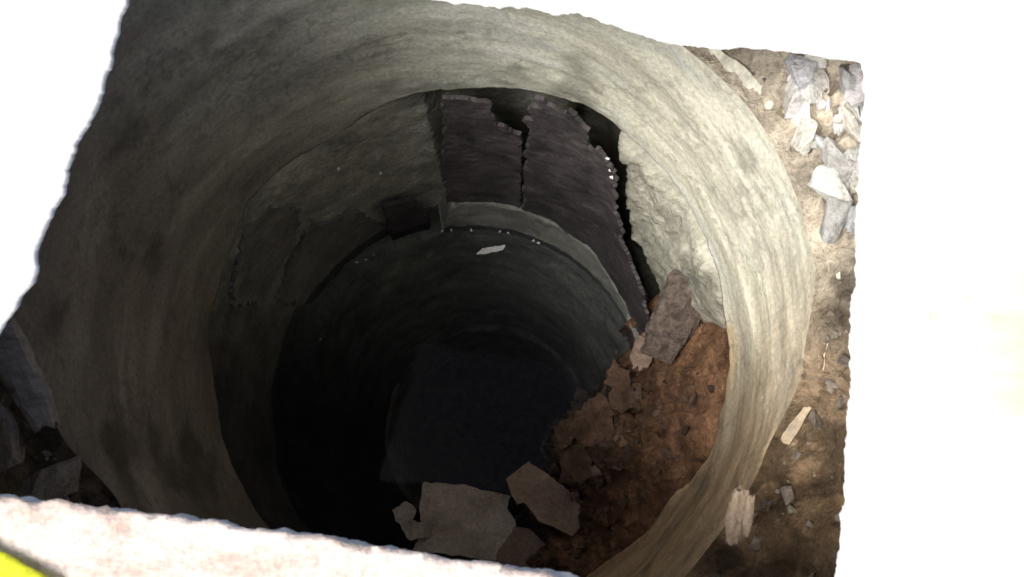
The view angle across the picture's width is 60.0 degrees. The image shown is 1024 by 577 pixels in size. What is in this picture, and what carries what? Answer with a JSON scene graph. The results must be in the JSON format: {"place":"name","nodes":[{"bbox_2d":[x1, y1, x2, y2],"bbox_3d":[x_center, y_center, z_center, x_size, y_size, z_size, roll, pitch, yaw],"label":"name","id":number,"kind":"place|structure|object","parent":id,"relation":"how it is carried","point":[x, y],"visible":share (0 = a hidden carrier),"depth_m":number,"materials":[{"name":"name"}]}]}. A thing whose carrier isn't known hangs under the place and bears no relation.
{"place":"outdoors","nodes":[
{"label":"outdoors","id":0,"kind":"place"},
{"bbox_2d":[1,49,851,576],"bbox_3d":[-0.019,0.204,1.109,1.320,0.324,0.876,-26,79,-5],"label":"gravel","id":1,"kind":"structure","parent":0,"point":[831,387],"depth_m":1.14,"materials":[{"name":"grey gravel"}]},
{"bbox_2d":[0,45,860,576],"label":"ground","id":2,"kind":"structure","parent":0,"point":[792,545],"depth_m":1.15,"materials":[{"name":"soil"}]},
{"bbox_2d":[0,400,23,471],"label":"wooden plank","id":3,"kind":"object","parent":2,"relation":"on","point":[11,457],"visible":1,"depth_m":1.04,"materials":[{"name":"wood"}]},
{"bbox_2d":[0,314,59,432],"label":"wooden plank","id":4,"kind":"object","parent":2,"relation":"on","point":[23,379],"visible":0.83,"depth_m":1.04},
{"bbox_2d":[22,454,81,500],"bbox_3d":[-0.545,0.231,1.055,0.076,0.034,0.040,-27,79,-6],"label":"broken brick","id":5,"kind":"object","parent":2,"relation":"on","point":[57,480],"visible":0.8,"depth_m":1.05,"materials":[{"name":"stone"}]},
{"bbox_2d":[14,0,839,576],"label":"well shaft","id":6,"kind":"object","parent":2,"relation":"in","point":[370,390],"visible":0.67,"depth_m":1.59,"materials":[{"name":"grey concrete"}]},
{"bbox_2d":[229,202,300,307],"bbox_3d":[-0.539,-0.071,1.929,0.031,0.324,0.260,31,80,6],"label":"lining tile","id":7,"kind":"object","parent":6,"relation":"attached to","point":[267,241],"visible":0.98,"depth_m":1.91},
{"bbox_2d":[274,209,389,306],"bbox_3d":[-0.467,-0.084,2.250,0.042,0.393,0.344,43,81,8],"label":"lining tile","id":8,"kind":"object","parent":6,"relation":"attached to","point":[324,253],"visible":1,"depth_m":2.24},
{"bbox_2d":[381,197,430,240],"bbox_3d":[-0.277,-0.185,2.314,0.117,0.290,0.018,-20,79,-4],"label":"lining tile","id":9,"kind":"object","parent":6,"relation":"attached to","point":[405,216],"visible":1,"depth_m":2.30,"materials":[{"name":"ceramic"}]},
{"bbox_2d":[319,157,612,339],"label":"white flakes","id":10,"kind":"object","parent":6,"relation":"attached to","point":[606,158],"visible":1,"depth_m":2.31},
{"bbox_2d":[440,94,523,207],"bbox_3d":[-0.069,-0.277,1.907,0.189,0.609,0.024,5,78,1],"label":"lining tile","id":11,"kind":"object","parent":6,"relation":"attached to","point":[481,152],"visible":1,"depth_m":1.87,"materials":[{"name":"ceramic"}]},
{"bbox_2d":[521,94,649,334],"bbox_3d":[0.194,-0.129,1.911,0.438,0.823,0.065,43,81,8],"label":"lining tile","id":12,"kind":"object","parent":6,"relation":"attached to","point":[569,186],"visible":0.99,"depth_m":1.88,"materials":[{"name":"ceramic"}]},
{"bbox_2d":[473,293,728,576],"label":"rubble heap","id":13,"kind":"object","parent":6,"relation":"on","point":[650,458],"visible":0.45,"depth_m":1.91,"materials":[{"name":"brown soil"}]},
{"bbox_2d":[413,482,515,560],"bbox_3d":[-0.113,0.573,2.187,0.246,0.034,0.173,7,78,1],"label":"board fragment","id":14,"kind":"object","parent":13,"relation":"on","point":[467,521],"visible":0.98,"depth_m":2.18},
{"bbox_2d":[392,501,431,540],"bbox_3d":[-0.244,0.573,2.172,0.064,0.022,0.107,-35,80,-7],"label":"board fragment","id":15,"kind":"object","parent":14,"relation":"on","point":[404,513],"visible":1,"depth_m":2.17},
{"bbox_2d":[496,527,545,566],"bbox_3d":[0.025,0.649,2.166,0.131,0.056,0.131,0,78,0],"label":"board fragment","id":16,"kind":"object","parent":13,"relation":"on","point":[519,546],"visible":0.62,"depth_m":2.15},
{"bbox_2d":[506,461,581,535],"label":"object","id":17,"kind":"object","parent":13,"relation":"on","point":[543,496],"visible":0.91,"depth_m":2.10,"materials":[{"name":"stone"}]},
{"bbox_2d":[554,438,592,483],"bbox_3d":[0.146,0.401,2.065,0.091,0.076,0.108,0,78,0],"label":"broken tile","id":18,"kind":"object","parent":13,"relation":"on","point":[575,462],"visible":0.94,"depth_m":2.05,"materials":[{"name":"brown stone"}]},
{"bbox_2d":[552,393,614,449],"bbox_3d":[0.172,0.324,2.052,0.154,0.096,0.110,-31,80,-6],"label":"broken tile","id":19,"kind":"object","parent":13,"relation":"on","point":[589,422],"visible":0.98,"depth_m":2.04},
{"bbox_2d":[603,348,635,413],"bbox_3d":[0.250,0.212,2.021,0.081,0.071,0.146,0,78,0],"label":"broken tile","id":20,"kind":"object","parent":13,"relation":"on","point":[617,380],"visible":0.97,"depth_m":2.01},
{"bbox_2d":[630,333,652,370],"bbox_3d":[0.289,0.140,1.960,0.056,0.066,0.084,0,78,0],"label":"broken wood block","id":21,"kind":"object","parent":13,"relation":"on","point":[639,358],"depth_m":1.96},
{"bbox_2d":[640,269,700,364],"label":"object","id":22,"kind":"object","parent":13,"relation":"on","point":[672,325],"depth_m":1.80,"materials":[{"name":"stone"}]},
{"label":"water","id":23,"kind":"object","parent":6,"relation":"in","visible":0},
{"bbox_2d":[477,245,504,254],"bbox_3d":[-0.057,-0.103,2.373,0.082,0.006,0.017,-11,78,-2],"label":"floating flake","id":24,"kind":"object","parent":23,"relation":"on","point":[487,250],"visible":1,"depth_m":2.37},
{"bbox_2d":[0,0,1023,576],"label":"floor slab","id":25,"kind":"structure","parent":2,"relation":"on","point":[934,456],"depth_m":0.91,"materials":[{"name":"white paint"}]},
{"bbox_2d":[0,551,46,576],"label":"yellow cloth","id":26,"kind":"object","parent":25,"relation":"on","point":[10,566],"visible":1,"depth_m":0.81,"materials":[{"name":"fabric"}]},
{"bbox_2d":[0,496,556,576],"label":"plastered board","id":27,"kind":"object","parent":25,"relation":"on","point":[58,537],"visible":0.98,"depth_m":0.82,"materials":[{"name":"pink paint"}]},
{"bbox_2d":[741,495,754,537],"bbox_3d":[0.293,0.282,1.103,0.014,0.019,0.059,7,78,1],"label":"wood splinter","id":28,"kind":"object","parent":2,"relation":"on","point":[747,518],"visible":1,"depth_m":1.10,"materials":[{"name":"beige wood"}]},
{"bbox_2d":[725,485,749,545],"bbox_3d":[0.282,0.285,1.111,0.026,0.027,0.076,12,78,2],"label":"wood splinter","id":29,"kind":"object","parent":28,"relation":"on","point":[733,521],"visible":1,"depth_m":1.10,"materials":[{"name":"beige wood"}]},
{"bbox_2d":[783,52,864,243],"bbox_3d":[0.426,-0.192,1.080,0.148,0.132,0.263,-8,78,-2],"label":"broken mortar","id":30,"kind":"object","parent":2,"relation":"on","point":[834,181],"visible":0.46,"depth_m":1.10,"materials":[{"name":"white concrete"}]}
]}

